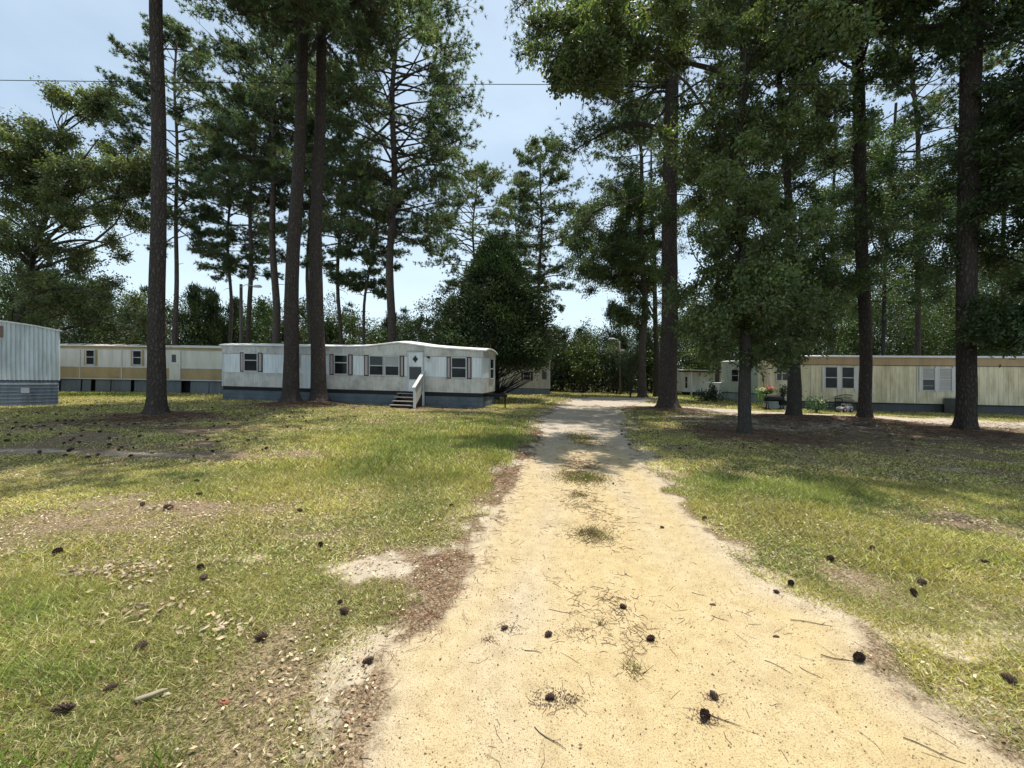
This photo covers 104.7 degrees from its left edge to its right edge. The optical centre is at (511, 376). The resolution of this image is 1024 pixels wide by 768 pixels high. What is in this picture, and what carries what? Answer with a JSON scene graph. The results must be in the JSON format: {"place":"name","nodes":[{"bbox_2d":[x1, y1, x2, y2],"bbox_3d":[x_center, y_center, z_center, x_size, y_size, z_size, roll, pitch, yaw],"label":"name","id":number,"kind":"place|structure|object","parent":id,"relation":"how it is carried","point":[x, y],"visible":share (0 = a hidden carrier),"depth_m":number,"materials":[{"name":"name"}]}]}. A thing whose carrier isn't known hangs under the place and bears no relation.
{"place":"outdoors","nodes":[
{"label":"outdoors","id":0,"kind":"place"},
{"bbox_2d":[0,380,1023,767],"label":"ground","id":1,"kind":"structure","parent":0,"point":[388,566],"depth_m":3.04,"materials":[{"name":"green plant"}]},
{"bbox_2d":[0,320,61,405],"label":"mobile home","id":2,"kind":"object","parent":1,"relation":"on","point":[29,364],"visible":1,"depth_m":14.77,"materials":[{"name":"white metal"}]},
{"bbox_2d":[52,547,63,554],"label":"pine cone","id":3,"kind":"object","parent":1,"relation":"on","point":[58,550],"visible":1,"depth_m":3.13,"materials":[{"name":"brown plant"}]},
{"bbox_2d":[49,701,75,713],"bbox_3d":[-1.935,1.426,1.701,0.078,0.042,0.048,17,-45,-37],"label":"pine cone","id":4,"kind":"object","parent":1,"relation":"on","point":[63,707],"visible":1,"depth_m":1.70,"materials":[{"name":"brown"}]},
{"bbox_2d":[0,75,179,343],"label":"oak tree","id":5,"kind":"object","parent":1,"relation":"on","point":[49,184],"visible":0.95,"depth_m":27.94,"materials":[{"name":"green plant"}]},
{"bbox_2d":[60,293,127,343],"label":"young pine tree","id":6,"kind":"object","parent":1,"relation":"on","point":[87,335],"visible":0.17,"depth_m":39.70,"materials":[{"name":"green plant"}]},
{"bbox_2d":[103,682,118,691],"bbox_3d":[-1.861,1.440,1.831,0.029,0.033,0.054,21,-2,26],"label":"pine cone","id":7,"kind":"object","parent":1,"relation":"on","point":[110,686],"visible":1,"depth_m":1.83,"materials":[{"name":"brown plant"}]},
{"bbox_2d":[76,296,171,344],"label":"broadleaf tree","id":8,"kind":"object","parent":1,"relation":"on","point":[133,336],"visible":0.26,"depth_m":36.87,"materials":[{"name":"green plant"}]},
{"bbox_2d":[134,640,147,649],"bbox_3d":[-1.978,1.432,2.104,0.065,0.046,0.041,-15,-31,-12],"label":"pine cone","id":9,"kind":"object","parent":1,"relation":"on","point":[142,644],"visible":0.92,"depth_m":2.10,"materials":[{"name":"brown plant"}]},
{"bbox_2d":[59,342,222,393],"bbox_3d":[-22.797,-0.474,26.600,12.818,3.462,3.640,0,0,0],"label":"mobile home","id":10,"kind":"object","parent":1,"relation":"on","point":[123,367],"visible":0.69,"depth_m":24.89,"materials":[{"name":"beige metal"}]},
{"bbox_2d":[85,350,94,364],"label":"window","id":11,"kind":"structure","parent":10,"relation":"in","point":[89,354],"depth_m":24.87,"materials":[{"name":"glass"}]},
{"bbox_2d":[132,350,141,364],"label":"window","id":12,"kind":"structure","parent":10,"relation":"in","point":[136,354],"depth_m":24.87,"materials":[{"name":"metal"}]},
{"bbox_2d":[168,351,180,379],"bbox_3d":[-21.259,-0.697,24.848,0.773,1.844,0.076,0,0,0],"label":"front door","id":13,"kind":"structure","parent":10,"relation":"in","point":[174,356],"depth_m":24.85,"materials":[{"name":"beige metal"}]},
{"bbox_2d":[134,688,167,701],"bbox_3d":[-1.633,1.438,1.786,0.118,0.024,0.022,0,0,-28],"label":"wood stick","id":14,"kind":"object","parent":1,"relation":"on","point":[146,696],"visible":1,"depth_m":1.78,"materials":[{"name":"beige wood"}]},
{"bbox_2d":[90,11,250,344],"bbox_3d":[-25.923,-13.369,31.149,11.157,29.025,8.705,0,0,0],"label":"pine tree","id":15,"kind":"object","parent":1,"relation":"on","point":[182,40],"visible":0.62,"depth_m":29.82,"materials":[{"name":"green plant"}]},
{"bbox_2d":[166,281,213,345],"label":"young pine tree","id":16,"kind":"object","parent":1,"relation":"on","point":[195,291],"visible":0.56,"depth_m":41.55,"materials":[{"name":"green plant"}]},
{"bbox_2d":[148,117,277,343],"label":"pine tree","id":17,"kind":"object","parent":1,"relation":"on","point":[229,267],"visible":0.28,"depth_m":33.28,"materials":[{"name":"green plant"}]},
{"bbox_2d":[191,290,238,345],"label":"young pine tree","id":18,"kind":"object","parent":1,"relation":"on","point":[213,297],"visible":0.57,"depth_m":42.46,"materials":[{"name":"green plant"}]},
{"bbox_2d":[213,296,252,343],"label":"young pine tree","id":19,"kind":"object","parent":1,"relation":"on","point":[235,308],"visible":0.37,"depth_m":43.48,"materials":[{"name":"green plant"}]},
{"bbox_2d":[168,69,308,342],"bbox_3d":[-20.531,-11.426,31.579,10.952,25.310,8.556,0,0,0],"label":"pine tree","id":20,"kind":"object","parent":1,"relation":"on","point":[251,257],"visible":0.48,"depth_m":30.95,"materials":[{"name":"green plant"}]},
{"bbox_2d":[144,0,354,343],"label":"pine tree","id":21,"kind":"object","parent":1,"relation":"on","point":[230,50],"visible":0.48,"depth_m":27.04,"materials":[{"name":"green plant"}]},
{"bbox_2d":[239,284,261,342],"bbox_3d":[-20.492,-3.010,30.936,1.862,8.505,0.279,0,0,5],"label":"lamp pole","id":22,"kind":"object","parent":1,"relation":"on","point":[241,311],"visible":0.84,"depth_m":30.90,"materials":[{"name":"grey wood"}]},
{"bbox_2d":[254,630,267,640],"bbox_3d":[-1.399,1.446,2.199,0.065,0.051,0.044,7,-32,-30],"label":"pine cone","id":23,"kind":"object","parent":1,"relation":"on","point":[259,636],"visible":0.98,"depth_m":2.19,"materials":[{"name":"brown plant"}]},
{"bbox_2d":[234,293,301,343],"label":"broadleaf tree","id":24,"kind":"object","parent":1,"relation":"on","point":[263,308],"visible":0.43,"depth_m":38.99,"materials":[{"name":"green plant"}]},
{"bbox_2d":[140,0,443,414],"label":"pine tree","id":25,"kind":"object","parent":1,"relation":"on","point":[156,401],"visible":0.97,"depth_m":12.16,"materials":[{"name":"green plant"}]},
{"bbox_2d":[280,297,307,343],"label":"broadleaf tree","id":26,"kind":"object","parent":1,"relation":"on","point":[303,320],"visible":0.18,"depth_m":40.91,"materials":[{"name":"green plant"}]},
{"bbox_2d":[259,60,357,343],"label":"pine tree","id":27,"kind":"object","parent":1,"relation":"on","point":[282,139],"visible":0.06,"depth_m":31.83,"materials":[{"name":"green plant"}]},
{"bbox_2d":[206,0,428,402],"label":"pine tree","id":28,"kind":"object","parent":1,"relation":"on","point":[290,387],"visible":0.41,"depth_m":17.71,"materials":[{"name":"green plant"}]},
{"bbox_2d":[264,58,396,344],"bbox_3d":[-13.360,-11.421,30.640,9.369,25.659,9.076,0,0,0],"label":"pine tree","id":29,"kind":"object","parent":1,"relation":"on","point":[341,282],"visible":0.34,"depth_m":29.52,"materials":[{"name":"green plant"}]},
{"bbox_2d":[219,0,444,401],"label":"pine tree","id":30,"kind":"object","parent":1,"relation":"on","point":[318,384],"visible":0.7,"depth_m":18.41,"materials":[{"name":"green plant"}]},
{"bbox_2d":[324,316,345,344],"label":"broadleaf tree","id":31,"kind":"object","parent":1,"relation":"on","point":[330,324],"visible":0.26,"depth_m":38.80,"materials":[{"name":"green plant"}]},
{"bbox_2d":[339,606,348,613],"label":"pine cone","id":32,"kind":"object","parent":1,"relation":"on","point":[344,609],"visible":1,"depth_m":2.44,"materials":[{"name":"brown plant"}]},
{"bbox_2d":[325,304,386,344],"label":"broadleaf tree","id":33,"kind":"object","parent":1,"relation":"on","point":[353,325],"visible":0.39,"depth_m":39.25,"materials":[{"name":"green plant"}]},
{"bbox_2d":[219,341,506,408],"bbox_3d":[-7.390,-0.090,20.571,14.732,3.416,3.230,0,0,8],"label":"mobile home","id":34,"kind":"object","parent":1,"relation":"on","point":[386,373],"visible":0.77,"depth_m":19.01,"materials":[{"name":"white metal"}]},
{"bbox_2d":[243,353,257,371],"bbox_3d":[-13.158,-0.724,19.883,0.790,0.957,0.045,0,0,8],"label":"window","id":35,"kind":"structure","parent":34,"relation":"in","point":[250,360],"depth_m":19.89,"materials":[{"name":"metal"}]},
{"bbox_2d":[304,371,310,387],"bbox_3d":[-10.041,0.153,19.432,0.469,0.869,0.046,0,0,8],"label":"hatch door","id":36,"kind":"structure","parent":34,"relation":"in","point":[307,374],"depth_m":19.41,"materials":[{"name":"white metal"}]},
{"bbox_2d":[334,355,347,374],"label":"window","id":37,"kind":"structure","parent":34,"relation":"in","point":[340,361],"depth_m":19.18,"materials":[{"name":"metal"}]},
{"bbox_2d":[369,355,383,375],"bbox_3d":[-6.501,-0.525,18.912,0.755,0.986,0.045,0,0,8],"label":"window","id":38,"kind":"structure","parent":34,"relation":"in","point":[376,362],"depth_m":18.91,"materials":[{"name":"metal"}]},
{"bbox_2d":[384,356,399,375],"bbox_3d":[-5.712,-0.503,18.797,0.746,0.973,0.045,0,0,8],"label":"window","id":39,"kind":"structure","parent":34,"relation":"in","point":[391,363],"depth_m":18.80,"materials":[{"name":"metal"}]},
{"bbox_2d":[408,352,421,390],"bbox_3d":[-4.557,-0.214,18.630,0.702,1.854,0.050,0,0,8],"label":"front door","id":40,"kind":"structure","parent":34,"relation":"in","point":[414,359],"depth_m":18.63,"materials":[{"name":"white metal"}]},
{"bbox_2d":[451,357,466,378],"bbox_3d":[-2.467,-0.403,18.324,0.746,0.993,0.045,0,0,8],"label":"window","id":41,"kind":"structure","parent":34,"relation":"in","point":[458,364],"depth_m":18.33,"materials":[{"name":"metal"}]},
{"bbox_2d":[490,358,493,378],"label":"window","id":42,"kind":"structure","parent":34,"relation":"in","point":[491,360],"depth_m":20.12,"materials":[{"name":"metal"}]},
{"bbox_2d":[323,165,418,344],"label":"pine tree","id":43,"kind":"object","parent":1,"relation":"on","point":[367,261],"visible":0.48,"depth_m":29.59,"materials":[{"name":"green plant"}]},
{"bbox_2d":[379,309,401,342],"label":"young pine tree","id":44,"kind":"object","parent":1,"relation":"on","point":[384,325],"visible":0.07,"depth_m":42.61,"materials":[{"name":"green plant"}]},
{"bbox_2d":[271,0,510,342],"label":"pine tree","id":45,"kind":"object","parent":1,"relation":"on","point":[432,118],"visible":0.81,"depth_m":26.23,"materials":[{"name":"green plant"}]},
{"bbox_2d":[389,370,424,408],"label":"front steps","id":46,"kind":"structure","parent":1,"relation":"on","point":[416,400],"depth_m":18.12,"materials":[{"name":"white wood"}]},
{"bbox_2d":[396,290,448,343],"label":"broadleaf tree","id":47,"kind":"object","parent":1,"relation":"on","point":[417,328],"visible":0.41,"depth_m":39.52,"materials":[{"name":"green plant"}]},
{"bbox_2d":[412,154,536,343],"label":"pine tree","id":48,"kind":"object","parent":1,"relation":"on","point":[493,217],"visible":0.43,"depth_m":41.53,"materials":[{"name":"green plant"}]},
{"bbox_2d":[417,230,569,399],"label":"cedar tree","id":49,"kind":"object","parent":1,"relation":"on","point":[493,286],"visible":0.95,"depth_m":23.37,"materials":[{"name":"green plant"}]},
{"bbox_2d":[0,400,1023,767],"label":"pine straw","id":50,"kind":"object","parent":1,"relation":"on","point":[762,434],"visible":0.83,"depth_m":9.80,"materials":[{"name":"brown plant"}]},
{"bbox_2d":[0,252,1023,393],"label":"woodland","id":51,"kind":"object","parent":1,"relation":"on","point":[900,332],"visible":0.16,"depth_m":42.08,"materials":[{"name":"green plant"}]},
{"bbox_2d":[0,397,1023,767],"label":"dead leaves","id":52,"kind":"object","parent":1,"relation":"on","point":[238,629],"visible":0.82,"depth_m":3.32,"materials":[{"name":"brown plant"}]},
{"bbox_2d":[483,187,547,285],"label":"pine tree","id":53,"kind":"object","parent":1,"relation":"on","point":[533,207],"visible":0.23,"depth_m":47.23,"materials":[{"name":"green plant"}]},
{"bbox_2d":[499,362,549,394],"bbox_3d":[-2.002,0.000,36.047,10.980,3.453,3.740,0,0,3],"label":"mobile home","id":54,"kind":"object","parent":1,"relation":"on","point":[543,381],"visible":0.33,"depth_m":34.08,"materials":[{"name":"beige metal"}]},
{"bbox_2d":[541,370,547,388],"bbox_3d":[2.780,0.238,33.990,0.596,1.607,0.046,0,0,3],"label":"front door","id":55,"kind":"structure","parent":54,"relation":"in","point":[544,377],"depth_m":33.97,"materials":[{"name":"beige metal"}]},
{"bbox_2d":[495,134,596,388],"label":"pine tree","id":56,"kind":"object","parent":1,"relation":"on","point":[520,179],"visible":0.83,"depth_m":38.11,"materials":[{"name":"green plant"}]},
{"bbox_2d":[548,323,573,389],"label":"broadleaf tree","id":57,"kind":"object","parent":1,"relation":"on","point":[560,334],"visible":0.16,"depth_m":46.64,"materials":[{"name":"green plant"}]},
{"bbox_2d":[554,350,578,389],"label":"tree","id":58,"kind":"object","parent":1,"relation":"on","point":[559,365],"visible":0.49,"depth_m":42.63,"materials":[{"name":"green plant"}]},
{"bbox_2d":[567,328,607,390],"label":"broadleaf tree","id":59,"kind":"object","parent":1,"relation":"on","point":[580,338],"visible":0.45,"depth_m":44.36,"materials":[{"name":"green plant"}]},
{"bbox_2d":[608,338,620,393],"bbox_3d":[9.732,-0.840,36.943,1.529,5.550,0.266,0,0,-3],"label":"lamp pole","id":60,"kind":"object","parent":1,"relation":"on","point":[619,367],"visible":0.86,"depth_m":36.92,"materials":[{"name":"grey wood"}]},
{"bbox_2d":[604,340,626,393],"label":"tree","id":61,"kind":"object","parent":1,"relation":"on","point":[612,349],"visible":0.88,"depth_m":39.76,"materials":[{"name":"green plant"}]},
{"bbox_2d":[588,297,649,391],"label":"young pine tree","id":62,"kind":"object","parent":1,"relation":"on","point":[608,315],"visible":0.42,"depth_m":43.91,"materials":[{"name":"green plant"}]},
{"bbox_2d":[562,147,684,396],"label":"oak tree","id":63,"kind":"object","parent":1,"relation":"on","point":[622,252],"visible":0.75,"depth_m":32.51,"materials":[{"name":"green plant"}]},
{"bbox_2d":[615,348,638,396],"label":"tree","id":64,"kind":"object","parent":1,"relation":"on","point":[628,364],"visible":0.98,"depth_m":33.44,"materials":[{"name":"green plant"}]},
{"bbox_2d":[503,0,776,408],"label":"pine tree","id":65,"kind":"object","parent":1,"relation":"on","point":[667,243],"visible":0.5,"depth_m":19.45,"materials":[{"name":"green plant"}]},
{"bbox_2d":[628,323,653,389],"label":"young pine tree","id":66,"kind":"object","parent":1,"relation":"on","point":[649,344],"visible":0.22,"depth_m":44.49,"materials":[{"name":"green plant"}]},
{"bbox_2d":[585,96,702,397],"bbox_3d":[10.935,-10.690,33.572,9.143,25.272,9.361,0,0,0],"label":"pine tree","id":67,"kind":"object","parent":1,"relation":"on","point":[642,382],"visible":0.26,"depth_m":32.73,"materials":[{"name":"green plant"}]},
{"bbox_2d":[677,369,720,394],"bbox_3d":[21.911,0.760,41.288,11.252,3.000,5.520,0,0,-11],"label":"mobile home","id":68,"kind":"object","parent":1,"relation":"on","point":[689,381],"visible":0.32,"depth_m":39.77,"materials":[{"name":"white metal"}]},
{"bbox_2d":[677,299,735,366],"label":"broadleaf tree","id":69,"kind":"object","parent":1,"relation":"on","point":[683,348],"visible":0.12,"depth_m":44.88,"materials":[{"name":"green plant"}]},
{"bbox_2d":[688,381,731,401],"bbox_3d":[14.497,1.296,29.350,3.598,2.021,2.562,0,0,0],"label":"shrub","id":70,"kind":"object","parent":1,"relation":"on","point":[709,392],"visible":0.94,"depth_m":29.27,"materials":[{"name":"green plant"}]},
{"bbox_2d":[518,0,904,433],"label":"oak tree","id":71,"kind":"object","parent":1,"relation":"on","point":[603,42],"visible":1,"depth_m":10.39,"materials":[{"name":"green plant"}]},
{"bbox_2d":[662,99,780,381],"bbox_3d":[16.147,-9.484,30.019,7.993,23.149,8.662,0,0,40],"label":"oak tree","id":72,"kind":"object","parent":1,"relation":"on","point":[692,230],"visible":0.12,"depth_m":30.54,"materials":[{"name":"green plant"}]},
{"bbox_2d":[704,360,765,402],"bbox_3d":[18.828,0.409,30.693,4.060,3.424,5.767,0,0,-22],"label":"mobile home","id":73,"kind":"object","parent":1,"relation":"on","point":[729,382],"visible":0.35,"depth_m":30.66,"materials":[{"name":"white metal"}]},
{"bbox_2d":[731,369,738,381],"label":"window","id":74,"kind":"structure","parent":73,"relation":"in","point":[734,378],"depth_m":30.33,"materials":[{"name":"glass"}]},
{"bbox_2d":[752,377,779,409],"bbox_3d":[13.954,0.871,21.627,1.373,1.890,1.000,0,0,0],"label":"flower stand","id":75,"kind":"object","parent":1,"relation":"on","point":[763,390],"visible":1,"depth_m":21.59,"materials":[{"name":"green plant"}]},
{"bbox_2d":[763,388,786,408],"bbox_3d":[14.781,1.237,22.116,1.220,1.193,0.510,0,0,0],"label":"barrel smoker","id":76,"kind":"object","parent":1,"relation":"on","point":[781,399],"visible":0.83,"depth_m":22.08,"materials":[{"name":"black metal"}]},
{"bbox_2d":[775,384,786,408],"bbox_3d":[15.354,1.117,22.295,0.912,1.455,0.770,0,0,43],"label":"planter pot","id":77,"kind":"object","parent":1,"relation":"on","point":[784,393],"visible":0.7,"depth_m":22.21,"materials":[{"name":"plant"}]},
{"bbox_2d":[709,13,917,415],"bbox_3d":[11.763,-6.358,16.241,6.713,16.288,6.015,0,0,25],"label":"oak tree","id":78,"kind":"object","parent":1,"relation":"on","point":[829,272],"visible":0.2,"depth_m":15.21,"materials":[{"name":"green plant"}]},
{"bbox_2d":[803,393,834,412],"bbox_3d":[15.509,1.446,20.127,1.582,1.498,1.300,0,0,31],"label":"flowering bush","id":79,"kind":"object","parent":1,"relation":"on","point":[816,407],"visible":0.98,"depth_m":20.04,"materials":[{"name":"green plant"}]},
{"bbox_2d":[634,403,1023,427],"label":"sand lane","id":80,"kind":"structure","parent":1,"relation":"on","point":[945,421],"depth_m":17.51,"materials":[{"name":"beige sand"}]},
{"bbox_2d":[702,0,959,417],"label":"pine tree","id":81,"kind":"object","parent":1,"relation":"on","point":[861,232],"visible":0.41,"depth_m":15.38,"materials":[{"name":"green plant"}]},
{"bbox_2d":[761,114,913,354],"bbox_3d":[21.805,-8.171,26.832,8.444,20.661,7.596,0,0,41],"label":"oak tree","id":82,"kind":"object","parent":1,"relation":"on","point":[832,187],"visible":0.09,"depth_m":26.25,"materials":[{"name":"green plant"}]},
{"bbox_2d":[835,404,852,412],"bbox_3d":[17.508,1.659,20.798,0.748,0.456,0.427,0,0,-14],"label":"toy buggy","id":83,"kind":"object","parent":1,"relation":"on","point":[843,408],"visible":0.98,"depth_m":20.66,"materials":[{"name":"grey plastic"}]},
{"bbox_2d":[835,394,857,407],"bbox_3d":[19.010,1.457,22.219,1.293,0.883,0.535,0,0,0],"label":"garden bench","id":84,"kind":"object","parent":1,"relation":"on","point":[842,399],"visible":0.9,"depth_m":22.44,"materials":[{"name":"black metal"}]},
{"bbox_2d":[757,355,1023,414],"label":"mobile home","id":85,"kind":"object","parent":1,"relation":"on","point":[914,383],"visible":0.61,"depth_m":22.02,"materials":[{"name":"beige metal"}]},
{"bbox_2d":[776,367,787,380],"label":"window","id":86,"kind":"structure","parent":85,"relation":"in","point":[777,374],"depth_m":23.02,"materials":[{"name":"grey glass"}]},
{"bbox_2d":[825,366,837,388],"bbox_3d":[18.277,0.058,22.602,0.678,1.277,0.045,0,0,9],"label":"window","id":87,"kind":"structure","parent":85,"relation":"in","point":[831,372],"depth_m":22.60,"materials":[{"name":"glass"}]},
{"bbox_2d":[841,367,854,388],"bbox_3d":[19.117,0.068,22.462,0.679,1.269,0.045,0,0,9],"label":"window","id":88,"kind":"structure","parent":85,"relation":"in","point":[847,373],"depth_m":22.47,"materials":[{"name":"glass"}]},
{"bbox_2d":[922,368,935,390],"bbox_3d":[23.023,0.155,21.811,0.649,1.285,0.045,0,0,9],"label":"window","id":89,"kind":"structure","parent":85,"relation":"in","point":[928,374],"depth_m":21.81,"materials":[{"name":"glass"}]},
{"bbox_2d":[939,368,952,390],"bbox_3d":[23.810,0.170,21.680,0.659,1.288,0.045,0,0,9],"label":"window","id":90,"kind":"structure","parent":85,"relation":"in","point":[945,374],"depth_m":21.68,"materials":[{"name":"glass"}]},
{"bbox_2d":[802,102,984,354],"bbox_3d":[22.887,-7.650,24.224,10.568,19.707,7.576,0,0,0],"label":"oak tree","id":91,"kind":"object","parent":1,"relation":"on","point":[910,247],"visible":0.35,"depth_m":23.20,"materials":[{"name":"green plant"}]},
{"bbox_2d":[811,12,1023,355],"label":"pine tree","id":92,"kind":"object","parent":1,"relation":"on","point":[988,66],"visible":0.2,"depth_m":24.83,"materials":[{"name":"green plant"}]},
{"bbox_2d":[872,0,985,429],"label":"pine tree","id":93,"kind":"object","parent":1,"relation":"on","point":[966,395],"visible":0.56,"depth_m":12.13,"materials":[{"name":"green plant"}]},
{"bbox_2d":[863,0,1023,367],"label":"oak tree","id":94,"kind":"object","parent":1,"relation":"on","point":[1001,331],"visible":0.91,"depth_m":11.72,"materials":[{"name":"green plant"}]},
{"bbox_2d":[943,397,954,413],"bbox_3d":[24.068,1.535,21.292,0.932,0.882,0.702,0,0,0],"label":"air conditioner","id":95,"kind":"object","parent":1,"relation":"on","point":[949,404],"visible":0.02,"depth_m":21.34,"materials":[{"name":"metal"}]},
{"bbox_2d":[899,132,1023,355],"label":"oak tree","id":96,"kind":"object","parent":1,"relation":"on","point":[1002,279],"visible":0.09,"depth_m":22.95,"materials":[{"name":"green plant"}]},
{"bbox_2d":[1000,672,1017,683],"bbox_3d":[2.532,1.536,2.010,0.048,0.043,0.068,-33,-9,0],"label":"pine cone","id":97,"kind":"object","parent":1,"relation":"on","point":[1011,679],"visible":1,"depth_m":2.00,"materials":[{"name":"brown plant"}]},
{"bbox_2d":[0,80,1023,84],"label":"overhead wire","id":98,"kind":"object","parent":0,"point":[522,84],"visible":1,"depth_m":9.29,"materials":[{"name":"black metal"}]},
{"bbox_2d":[0,0,1023,379],"label":"sky","id":99,"kind":"structure","parent":0,"point":[62,41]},
{"bbox_2d":[357,397,1023,767],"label":"dirt road","id":100,"kind":"structure","parent":0,"point":[887,738],"depth_m":2.14,"materials":[{"name":"beige sand"}]},
{"bbox_2d":[362,656,373,664],"bbox_3d":[-0.746,1.471,2.046,0.061,0.043,0.039,-3,22,-31],"label":"pine cone","id":101,"kind":"object","parent":100,"relation":"on","point":[367,660],"visible":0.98,"depth_m":2.04,"materials":[{"name":"brown plant"}]},
{"bbox_2d":[545,693,554,699],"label":"pine cone","id":102,"kind":"object","parent":100,"relation":"on","point":[548,696],"visible":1,"depth_m":1.87,"materials":[{"name":"brown plant"}]},
{"bbox_2d":[699,708,710,720],"bbox_3d":[0.874,1.532,1.788,0.065,0.045,0.041,14,-48,-38],"label":"pine cone","id":103,"kind":"object","parent":100,"relation":"on","point":[704,713],"visible":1,"depth_m":1.78,"materials":[{"name":"brown plant"}]},
{"bbox_2d":[709,690,718,699],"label":"pine cone","id":104,"kind":"object","parent":100,"relation":"on","point":[714,695],"visible":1,"depth_m":1.90,"materials":[{"name":"brown plant"}]},
{"bbox_2d":[852,651,865,662],"bbox_3d":[1.904,1.541,2.167,0.075,0.059,0.051,-1,31,-22],"label":"pine cone","id":105,"kind":"object","parent":100,"relation":"on","point":[857,656],"visible":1,"depth_m":2.16,"materials":[{"name":"brown plant"}]},
{"bbox_2d":[903,737,965,763],"bbox_3d":[1.767,1.561,1.656,0.181,0.007,0.024,0,0,43],"label":"twig","id":106,"kind":"object","parent":100,"relation":"on","point":[933,750],"visible":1,"depth_m":1.65,"materials":[{"name":"brown wood"}]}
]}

